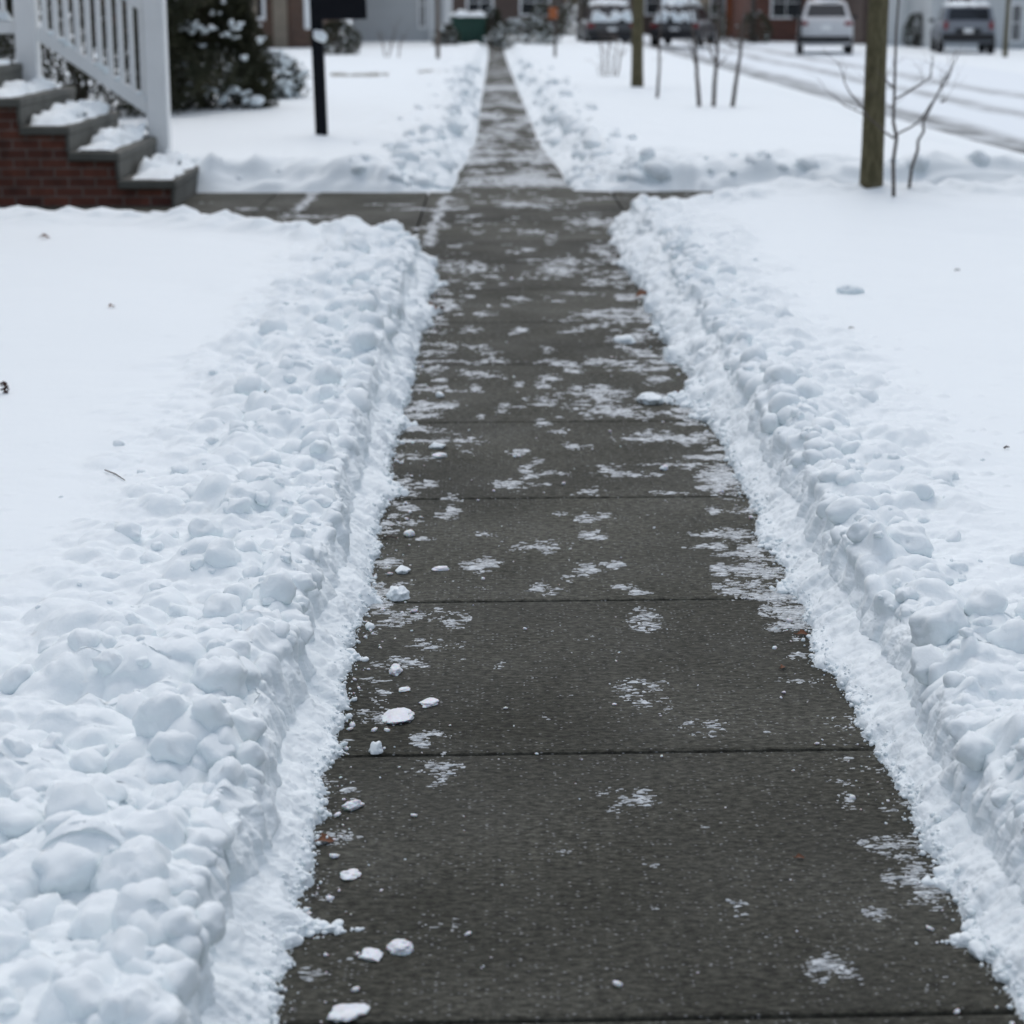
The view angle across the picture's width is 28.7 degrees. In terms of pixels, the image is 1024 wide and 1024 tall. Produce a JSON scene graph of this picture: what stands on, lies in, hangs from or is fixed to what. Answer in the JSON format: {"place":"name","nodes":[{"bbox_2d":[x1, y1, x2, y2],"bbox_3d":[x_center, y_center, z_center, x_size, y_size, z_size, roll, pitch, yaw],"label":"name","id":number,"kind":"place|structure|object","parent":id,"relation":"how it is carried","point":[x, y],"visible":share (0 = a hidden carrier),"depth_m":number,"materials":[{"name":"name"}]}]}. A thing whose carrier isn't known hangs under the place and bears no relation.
{"place":"outdoors","nodes":[
{"label":"outdoors","id":0,"kind":"place"},
{"bbox_2d":[0,381,8,392],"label":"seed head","id":1,"kind":"object","parent":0,"point":[4,383],"visible":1,"depth_m":7.57},
{"bbox_2d":[3,4,576,43],"bbox_3d":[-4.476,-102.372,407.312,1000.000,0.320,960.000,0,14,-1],"label":"ground","id":2,"kind":"structure","parent":0,"point":[349,20],"depth_m":136.02,"materials":[{"name":"white"}]},
{"bbox_2d":[0,59,198,206],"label":"porch steps","id":3,"kind":"structure","parent":2,"relation":"on","point":[60,145],"depth_m":16.00,"materials":[{"name":"red brick"}]},
{"bbox_2d":[0,0,171,153],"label":"stair railing","id":4,"kind":"object","parent":3,"relation":"on","point":[151,99],"visible":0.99,"depth_m":17.50,"materials":[{"name":"white paint"}]},
{"bbox_2d":[90,0,339,47],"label":"house","id":5,"kind":"structure","parent":2,"relation":"on","point":[285,23],"depth_m":60.10,"materials":[{"name":"brown brick"}]},
{"bbox_2d":[249,0,265,19],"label":"window","id":6,"kind":"structure","parent":5,"relation":"in","point":[261,14],"depth_m":60.02,"materials":[{"name":"white paint"}]},
{"bbox_2d":[0,205,448,1023],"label":"snow","id":7,"kind":"structure","parent":2,"relation":"on","point":[192,373],"depth_m":5.18,"materials":[{"name":"white snow"}]},
{"bbox_2d":[68,889,118,942],"bbox_3d":[-0.638,0.691,3.233,0.157,0.151,0.167,0,14,-1],"label":"snow clod","id":8,"kind":"object","parent":7,"relation":"on","point":[91,919],"visible":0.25,"depth_m":3.17,"materials":[{"name":"white"}]},
{"bbox_2d":[89,835,171,893],"bbox_3d":[-0.634,0.622,3.336,0.158,0.148,0.142,0,14,-1],"label":"snow clod","id":9,"kind":"object","parent":7,"relation":"on","point":[138,858],"visible":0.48,"depth_m":3.30,"materials":[{"name":"white snow"}]},
{"bbox_2d":[132,690,191,737],"bbox_3d":[-0.665,0.403,3.893,0.125,0.124,0.113,12,19,40],"label":"snow clod","id":10,"kind":"object","parent":7,"relation":"on","point":[159,712],"visible":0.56,"depth_m":3.85,"materials":[{"name":"white"}]},
{"bbox_2d":[189,655,247,698],"bbox_3d":[-0.619,0.359,4.238,0.120,0.123,0.149,0,14,-1],"label":"snow clod","id":11,"kind":"object","parent":7,"relation":"on","point":[228,676],"visible":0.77,"depth_m":4.18,"materials":[{"name":"white"}]},
{"bbox_2d":[219,482,256,509],"bbox_3d":[-0.783,-0.030,5.764,0.120,0.107,0.123,0,14,-1],"label":"snow clod","id":12,"kind":"object","parent":7,"relation":"on","point":[238,490],"visible":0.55,"depth_m":5.73,"materials":[{"name":"white"}]},
{"bbox_2d":[282,468,303,478],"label":"snow clod","id":13,"kind":"object","parent":7,"relation":"on","point":[292,473],"visible":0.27,"depth_m":6.17,"materials":[{"name":"white"}]},
{"bbox_2d":[299,419,338,439],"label":"snow clod","id":14,"kind":"object","parent":7,"relation":"on","point":[326,427],"visible":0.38,"depth_m":6.71,"materials":[{"name":"white"}]},
{"bbox_2d":[378,287,403,320],"bbox_3d":[-0.607,-0.977,9.516,0.185,0.189,0.189,0,14,-1],"label":"snow clod","id":15,"kind":"object","parent":7,"relation":"on","point":[391,296],"visible":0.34,"depth_m":9.46,"materials":[{"name":"white"}]},
{"bbox_2d":[0,36,488,195],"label":"snow","id":16,"kind":"structure","parent":2,"relation":"on","point":[405,125],"depth_m":22.32,"materials":[{"name":"white snow"}]},
{"bbox_2d":[0,0,255,116],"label":"evergreen shrub","id":17,"kind":"object","parent":16,"relation":"on","point":[175,16],"visible":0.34,"depth_m":25.30,"materials":[{"name":"green plant"}]},
{"bbox_2d":[125,0,280,109],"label":"evergreen shrub","id":18,"kind":"object","parent":16,"relation":"on","point":[233,35],"visible":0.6,"depth_m":26.38,"materials":[{"name":"green plant"}]},
{"bbox_2d":[225,49,311,98],"bbox_3d":[-3.618,-6.387,29.584,1.327,0.891,1.262,13,19,41],"label":"snowy shrub","id":19,"kind":"object","parent":16,"relation":"on","point":[288,84],"visible":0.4,"depth_m":29.35,"materials":[{"name":"snow"}]},
{"bbox_2d":[309,20,362,54],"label":"evergreen shrub","id":20,"kind":"object","parent":16,"relation":"on","point":[346,27],"visible":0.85,"depth_m":53.03,"materials":[{"name":"green plant"}]},
{"bbox_2d":[378,17,407,56],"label":"bare shrub","id":21,"kind":"object","parent":16,"relation":"on","point":[380,38],"visible":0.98,"depth_m":50.81,"materials":[{"name":"plant"}]},
{"bbox_2d":[435,0,439,57],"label":"pole","id":22,"kind":"object","parent":16,"relation":"on","point":[437,7],"depth_m":49.04,"materials":[{"name":"metal"}]},
{"bbox_2d":[432,22,460,44],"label":"snowy shrub","id":23,"kind":"object","parent":16,"relation":"on","point":[450,35],"visible":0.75,"depth_m":63.73,"materials":[{"name":"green plant"}]},
{"bbox_2d":[449,9,486,45],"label":"trash bin","id":24,"kind":"object","parent":16,"relation":"on","point":[470,26],"visible":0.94,"depth_m":65.35,"materials":[{"name":"green plastic"}]},
{"bbox_2d":[309,0,366,135],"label":"sign post","id":25,"kind":"object","parent":2,"relation":"on","point":[321,11],"visible":0.94,"depth_m":20.87,"materials":[{"name":"black metal"}]},
{"bbox_2d":[352,0,451,41],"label":"house","id":26,"kind":"structure","parent":2,"relation":"on","point":[419,16],"depth_m":69.88,"materials":[{"name":"grey"}]},
{"bbox_2d":[417,0,426,28],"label":"window","id":27,"kind":"structure","parent":26,"relation":"in","point":[421,4],"depth_m":69.80,"materials":[{"name":"white paint"}]},
{"bbox_2d":[484,6,504,46],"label":"snowy shrub","id":28,"kind":"object","parent":2,"relation":"on","point":[494,17],"visible":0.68,"depth_m":69.94,"materials":[{"name":"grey plant"}]},
{"bbox_2d":[452,0,564,33],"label":"house","id":29,"kind":"structure","parent":2,"relation":"on","point":[514,9],"depth_m":100.83,"materials":[{"name":"brick"}]},
{"bbox_2d":[466,0,493,14],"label":"window","id":30,"kind":"structure","parent":29,"relation":"in","point":[471,5],"depth_m":100.79,"materials":[{"name":"white paint"}]},
{"bbox_2d":[519,0,550,15],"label":"window","id":31,"kind":"structure","parent":29,"relation":"in","point":[525,6],"depth_m":100.83,"materials":[{"name":"white paint"}]},
{"bbox_2d":[528,2,570,35],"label":"evergreen shrub","id":32,"kind":"object","parent":2,"relation":"on","point":[559,20],"visible":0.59,"depth_m":82.23,"materials":[{"name":"grey plant"}]},
{"bbox_2d":[557,0,563,35],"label":"bare tree","id":33,"kind":"object","parent":2,"relation":"on","point":[560,2],"visible":0.28,"depth_m":84.76,"materials":[{"name":"plant"}]},
{"bbox_2d":[563,0,593,35],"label":"evergreen shrub","id":34,"kind":"object","parent":2,"relation":"on","point":[574,12],"visible":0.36,"depth_m":86.60,"materials":[{"name":"grey plant"}]},
{"bbox_2d":[578,0,661,33],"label":"house","id":35,"kind":"structure","parent":2,"relation":"on","point":[650,9],"depth_m":104.84,"materials":[{"name":"brick"}]},
{"bbox_2d":[644,0,661,15],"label":"window","id":36,"kind":"structure","parent":35,"relation":"in","point":[651,7],"depth_m":104.77,"materials":[{"name":"glass"}]},
{"bbox_2d":[684,5,731,41],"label":"evergreen shrub","id":37,"kind":"object","parent":2,"relation":"on","point":[715,7],"visible":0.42,"depth_m":86.10,"materials":[{"name":"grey plant"}]},
{"bbox_2d":[693,0,731,37],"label":"house","id":38,"kind":"structure","parent":2,"relation":"on","point":[726,5],"depth_m":95.18,"materials":[{"name":"beige"}]},
{"bbox_2d":[709,0,725,16],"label":"window","id":39,"kind":"structure","parent":38,"relation":"in","point":[721,1],"depth_m":95.10,"materials":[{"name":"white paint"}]},
{"bbox_2d":[723,0,731,37],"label":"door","id":40,"kind":"structure","parent":38,"relation":"in","point":[728,6],"depth_m":95.19,"materials":[{"name":"brown paint"}]},
{"bbox_2d":[748,0,755,42],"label":"bare tree","id":41,"kind":"object","parent":2,"relation":"on","point":[752,5],"visible":0.58,"depth_m":84.81,"materials":[{"name":"plant"}]},
{"bbox_2d":[736,11,773,42],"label":"evergreen shrub","id":42,"kind":"object","parent":2,"relation":"on","point":[764,19],"visible":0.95,"depth_m":84.12,"materials":[{"name":"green plant"}]},
{"bbox_2d":[503,34,1023,193],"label":"snow","id":43,"kind":"structure","parent":2,"relation":"on","point":[594,130],"depth_m":21.96,"materials":[{"name":"white snow"}]},
{"bbox_2d":[483,18,561,48],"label":"snowy shrub","id":44,"kind":"object","parent":43,"relation":"on","point":[507,27],"visible":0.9,"depth_m":64.79,"materials":[{"name":"green plant"}]},
{"bbox_2d":[549,0,556,56],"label":"orange sign","id":45,"kind":"object","parent":43,"relation":"on","point":[552,12],"visible":0.73,"depth_m":50.45,"materials":[{"name":"metal"}]},
{"bbox_2d":[574,0,631,44],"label":"parked car","id":46,"kind":"object","parent":43,"relation":"on","point":[614,17],"visible":0.93,"depth_m":68.17,"materials":[{"name":"paint"}]},
{"bbox_2d":[585,22,631,75],"bbox_3d":[1.805,-8.732,38.013,1.000,1.166,0.514,3,15,13],"label":"bare shrub","id":47,"kind":"object","parent":43,"relation":"on","point":[607,56],"visible":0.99,"depth_m":38.01,"materials":[{"name":"plant"}]},
{"bbox_2d":[631,0,643,86],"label":"wooden post","id":48,"kind":"object","parent":43,"relation":"on","point":[637,78],"visible":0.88,"depth_m":33.15,"materials":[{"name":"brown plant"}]},
{"bbox_2d":[652,0,663,97],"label":"sapling","id":49,"kind":"object","parent":43,"relation":"on","point":[658,74],"visible":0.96,"depth_m":29.26,"materials":[{"name":"plant"}]},
{"bbox_2d":[685,0,747,106],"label":"bare shrub","id":50,"kind":"object","parent":43,"relation":"on","point":[714,84],"visible":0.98,"depth_m":27.07,"materials":[{"name":"plant"}]},
{"bbox_2d":[859,0,888,188],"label":"bare tree","id":51,"kind":"object","parent":43,"relation":"on","point":[872,156],"visible":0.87,"depth_m":15.08,"materials":[{"name":"brown plant"}]},
{"bbox_2d":[808,0,962,196],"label":"sapling","id":52,"kind":"object","parent":43,"relation":"on","point":[895,98],"visible":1,"depth_m":14.74,"materials":[{"name":"plant"}]},
{"bbox_2d":[907,41,963,187],"bbox_3d":[3.192,-2.933,15.102,0.360,1.236,0.240,-4,15,-14],"label":"sapling","id":53,"kind":"object","parent":43,"relation":"on","point":[917,150],"visible":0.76,"depth_m":15.16,"materials":[{"name":"plant"}]},
{"bbox_2d":[731,0,838,41],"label":"house","id":54,"kind":"structure","parent":2,"relation":"on","point":[779,14],"depth_m":87.58,"materials":[{"name":"red brick"}]},
{"bbox_2d":[770,0,798,18],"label":"window","id":55,"kind":"structure","parent":54,"relation":"in","point":[779,9],"depth_m":87.39,"materials":[{"name":"white paint"}]},
{"bbox_2d":[797,0,802,54],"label":"pole","id":56,"kind":"object","parent":2,"relation":"on","point":[799,28],"visible":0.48,"depth_m":66.10,"materials":[{"name":"black"}]},
{"bbox_2d":[607,175,1023,1019],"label":"snow","id":57,"kind":"structure","parent":2,"relation":"on","point":[915,375],"depth_m":6.79,"materials":[{"name":"white snow"}]},
{"bbox_2d":[720,325,746,347],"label":"snow clod","id":58,"kind":"object","parent":57,"relation":"on","point":[727,336],"visible":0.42,"depth_m":8.52,"materials":[{"name":"white"}]},
{"bbox_2d":[822,410,849,425],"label":"snow clod","id":59,"kind":"object","parent":57,"relation":"on","point":[839,417],"visible":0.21,"depth_m":6.93,"materials":[{"name":"white"}]},
{"bbox_2d":[836,285,863,293],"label":"snow clod","id":60,"kind":"object","parent":57,"relation":"on","point":[849,289],"visible":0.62,"depth_m":10.10,"materials":[{"name":"white"}]},
{"bbox_2d":[886,520,933,557],"bbox_3d":[1.054,0.086,5.336,0.139,0.114,0.148,0,14,-1],"label":"snow clod","id":61,"kind":"object","parent":57,"relation":"on","point":[911,537],"visible":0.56,"depth_m":5.29,"materials":[{"name":"white"}]},
{"bbox_2d":[908,599,970,646],"bbox_3d":[0.971,0.261,4.541,0.137,0.130,0.143,0,14,-1],"label":"snow clod","id":62,"kind":"object","parent":57,"relation":"on","point":[943,623],"visible":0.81,"depth_m":4.50,"materials":[{"name":"white snow"}]},
{"bbox_2d":[839,0,906,45],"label":"house","id":63,"kind":"structure","parent":2,"relation":"on","point":[859,8],"depth_m":81.86,"materials":[{"name":"brick"}]},
{"bbox_2d":[887,0,906,45],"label":"garage door","id":64,"kind":"structure","parent":63,"relation":"in","point":[892,3],"depth_m":81.74,"materials":[{"name":"white paint"}]},
{"bbox_2d":[828,44,1023,73],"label":"snow","id":65,"kind":"structure","parent":2,"relation":"on","point":[1013,61],"depth_m":64.95,"materials":[{"name":"white snow"}]},
{"bbox_2d":[901,11,923,46],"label":"evergreen shrub","id":66,"kind":"object","parent":65,"relation":"on","point":[914,36],"visible":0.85,"depth_m":78.78,"materials":[{"name":"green plant"}]},
{"bbox_2d":[929,0,995,53],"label":"parked car","id":67,"kind":"object","parent":65,"relation":"on","point":[969,22],"visible":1,"depth_m":68.26,"materials":[{"name":"grey paint"}]},
{"bbox_2d":[905,0,1023,48],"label":"house","id":68,"kind":"structure","parent":2,"relation":"on","point":[928,9],"depth_m":77.04,"materials":[{"name":"grey"}]},
{"bbox_2d":[946,0,974,2],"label":"window","id":69,"kind":"structure","parent":68,"relation":"in","point":[947,1],"depth_m":76.71,"materials":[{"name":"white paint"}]},
{"bbox_2d":[1008,3,1023,42],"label":"window","id":70,"kind":"structure","parent":68,"relation":"in","point":[1016,9],"depth_m":76.92,"materials":[{"name":"white paint"}]},
{"bbox_2d":[1002,0,1010,56],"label":"bare tree","id":71,"kind":"object","parent":2,"relation":"on","point":[1006,34],"visible":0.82,"depth_m":64.93,"materials":[{"name":"plant"}]},
{"bbox_2d":[0,191,714,235],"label":"path","id":72,"kind":"structure","parent":0,"point":[340,205],"depth_m":16.07,"materials":[{"name":"concrete"}]},
{"bbox_2d":[330,69,449,77],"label":"grass","id":73,"kind":"structure","parent":0,"point":[368,74],"depth_m":38.52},
{"bbox_2d":[416,195,622,234],"bbox_3d":[-0.182,-8.607,40.119,1.570,0.001,86.000,0,14,-1],"label":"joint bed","id":74,"kind":"object","parent":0,"point":[425,206],"visible":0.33,"depth_m":15.70,"materials":[{"name":"concrete"}]},
{"bbox_2d":[275,42,1023,1023],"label":"sidewalk","id":75,"kind":"structure","parent":0,"point":[573,930],"depth_m":4.42,"materials":[{"name":"concrete"}]},
{"bbox_2d":[314,833,333,841],"bbox_3d":[-0.371,0.638,3.916,0.041,0.017,0.028,5,15,20],"label":"dry leaf","id":76,"kind":"object","parent":75,"relation":"on","point":[323,837],"visible":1,"depth_m":3.92,"materials":[{"name":"plant"}]},
{"bbox_2d":[327,1003,369,1021],"bbox_3d":[-0.265,0.813,3.250,0.069,0.012,0.054,0,14,-1],"label":"ice chunk","id":77,"kind":"object","parent":75,"relation":"on","point":[344,1012],"visible":1,"depth_m":3.25,"materials":[{"name":"snow"}]},
{"bbox_2d":[340,868,361,880],"bbox_3d":[-0.305,0.681,3.768,0.043,0.009,0.044,-8,17,-29],"label":"ice chunk","id":78,"kind":"object","parent":75,"relation":"on","point":[351,874],"visible":1,"depth_m":3.76,"materials":[{"name":"snow"}]},
{"bbox_2d":[342,799,364,810],"bbox_3d":[-0.325,0.596,4.087,0.031,0.019,0.050,11,18,37],"label":"ice chunk","id":79,"kind":"object","parent":75,"relation":"on","point":[352,805],"visible":1,"depth_m":4.08,"materials":[{"name":"snow"}]},
{"bbox_2d":[365,622,374,629],"bbox_3d":[-0.374,0.299,5.249,0.027,0.018,0.027,0,14,-1],"label":"snow lump","id":80,"kind":"object","parent":75,"relation":"on","point":[368,625],"visible":1,"depth_m":5.25,"materials":[{"name":"white"}]},
{"bbox_2d":[358,947,383,961],"bbox_3d":[-0.241,0.762,3.456,0.042,0.009,0.046,5,15,19],"label":"ice chunk","id":81,"kind":"object","parent":75,"relation":"on","point":[371,954],"visible":1,"depth_m":3.45,"materials":[{"name":"snow"}]},
{"bbox_2d":[369,741,382,754],"bbox_3d":[-0.297,0.516,4.389,0.032,0.024,0.030,-8,16,-28],"label":"snow lump","id":82,"kind":"object","parent":75,"relation":"on","point":[375,748],"visible":1,"depth_m":4.38,"materials":[{"name":"white"}]},
{"bbox_2d":[389,663,402,675],"bbox_3d":[-0.286,0.385,4.907,0.035,0.021,0.045,9,17,31],"label":"ice chunk","id":83,"kind":"object","parent":75,"relation":"on","point":[395,669],"visible":1,"depth_m":4.90,"materials":[{"name":"snow"}]},
{"bbox_2d":[381,707,414,723],"bbox_3d":[-0.263,0.467,4.592,0.079,0.016,0.089,0,14,-1],"label":"ice chunk","id":84,"kind":"object","parent":75,"relation":"on","point":[396,715],"visible":1,"depth_m":4.58,"materials":[{"name":"ice"}]},
{"bbox_2d":[386,586,409,600],"bbox_3d":[-0.318,0.223,5.513,0.060,0.033,0.056,9,17,32],"label":"snow lump","id":85,"kind":"object","parent":75,"relation":"on","point":[397,593],"visible":1,"depth_m":5.50,"materials":[{"name":"white"}]},
{"bbox_2d":[386,939,413,955],"bbox_3d":[-0.193,0.754,3.471,0.046,0.018,0.036,-7,16,-25],"label":"ice chunk","id":86,"kind":"object","parent":75,"relation":"on","point":[400,947],"visible":1,"depth_m":3.46,"materials":[{"name":"snow"}]},
{"bbox_2d":[395,565,410,573],"bbox_3d":[-0.315,0.164,5.773,0.047,0.019,0.059,0,14,-1],"label":"snow lump","id":87,"kind":"object","parent":75,"relation":"on","point":[401,569],"visible":1,"depth_m":5.75,"materials":[{"name":"white"}]},
{"bbox_2d":[399,489,409,495],"bbox_3d":[-0.358,-0.068,6.671,0.035,0.022,0.041,-7,16,-24],"label":"snow lump","id":88,"kind":"object","parent":75,"relation":"on","point":[403,492],"visible":1,"depth_m":6.66,"materials":[{"name":"white"}]},
{"bbox_2d":[399,687,409,691],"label":"ice chunk","id":89,"kind":"object","parent":75,"relation":"on","point":[403,689],"visible":1,"depth_m":4.77,"materials":[{"name":"ice"}]},
{"bbox_2d":[404,529,414,536],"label":"ice chunk","id":90,"kind":"object","parent":75,"relation":"on","point":[409,533],"visible":1,"depth_m":6.15,"materials":[{"name":"snow"}]},
{"bbox_2d":[419,697,438,707],"bbox_3d":[-0.197,0.444,4.692,0.057,0.010,0.044,-14,20,-43],"label":"ice chunk","id":91,"kind":"object","parent":75,"relation":"on","point":[427,702],"visible":1,"depth_m":4.68,"materials":[{"name":"ice"}]},
{"bbox_2d":[429,442,445,448],"bbox_3d":[-0.275,-0.246,7.372,0.064,0.020,0.059,0,14,-1],"label":"snow lump","id":92,"kind":"object","parent":75,"relation":"on","point":[433,445],"visible":1,"depth_m":7.36,"materials":[{"name":"white"}]},
{"bbox_2d":[432,452,446,457],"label":"ice chunk","id":93,"kind":"object","parent":75,"relation":"on","point":[439,455],"visible":1,"depth_m":7.21,"materials":[{"name":"ice"}]},
{"bbox_2d":[436,391,443,397],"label":"snow lump","id":94,"kind":"object","parent":75,"relation":"on","point":[439,394],"visible":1,"depth_m":8.30,"materials":[{"name":"white"}]},
{"bbox_2d":[432,566,448,570],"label":"ice chunk","id":95,"kind":"object","parent":75,"relation":"on","point":[441,568],"visible":1,"depth_m":5.79,"materials":[{"name":"ice"}]},
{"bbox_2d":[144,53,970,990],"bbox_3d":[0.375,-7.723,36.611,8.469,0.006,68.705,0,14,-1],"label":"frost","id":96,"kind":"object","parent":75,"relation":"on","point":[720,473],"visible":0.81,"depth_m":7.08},
{"bbox_2d":[613,334,635,343],"bbox_3d":[0.545,-0.840,9.655,0.090,0.040,0.164,-13,19,-40],"label":"snow lump","id":97,"kind":"object","parent":75,"relation":"on","point":[628,339],"visible":1,"depth_m":9.62,"materials":[{"name":"white"}]},
{"bbox_2d":[631,288,647,296],"bbox_3d":[0.721,-1.206,11.043,0.134,0.052,0.085,0,14,-1],"label":"dry leaf","id":98,"kind":"object","parent":75,"relation":"on","point":[641,292],"visible":0.67,"depth_m":11.05,"materials":[{"name":"plant"}]},
{"bbox_2d":[283,254,1014,1023],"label":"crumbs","id":99,"kind":"object","parent":75,"relation":"on","point":[331,898],"visible":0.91,"depth_m":4.52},
{"bbox_2d":[636,392,662,404],"bbox_3d":[0.566,-0.468,8.201,0.111,0.039,0.138,0,14,-1],"label":"snow lump","id":100,"kind":"object","parent":75,"relation":"on","point":[648,398],"visible":0.97,"depth_m":8.17,"materials":[{"name":"white"}]},
{"bbox_2d":[659,465,667,470],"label":"ice chunk","id":101,"kind":"object","parent":75,"relation":"on","point":[664,467],"visible":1,"depth_m":7.02,"materials":[{"name":"ice"}]},
{"bbox_2d":[794,629,807,634],"bbox_3d":[0.752,0.313,5.194,0.034,0.014,0.024,7,16,25],"label":"dry leaf","id":102,"kind":"object","parent":75,"relation":"on","point":[801,631],"visible":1,"depth_m":5.20,"materials":[{"name":"plant"}]},
{"bbox_2d":[573,26,1023,153],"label":"road","id":103,"kind":"structure","parent":0,"point":[983,105],"depth_m":43.01,"materials":[{"name":"white snow"}]},
{"bbox_2d":[650,0,716,46],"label":"parked car","id":104,"kind":"object","parent":103,"relation":"on","point":[676,23],"visible":0.91,"depth_m":70.21,"materials":[{"name":"paint"}]},
{"bbox_2d":[792,0,856,53],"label":"parked car","id":105,"kind":"object","parent":103,"relation":"on","point":[827,22],"visible":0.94,"depth_m":66.28,"materials":[{"name":"silver metal"}]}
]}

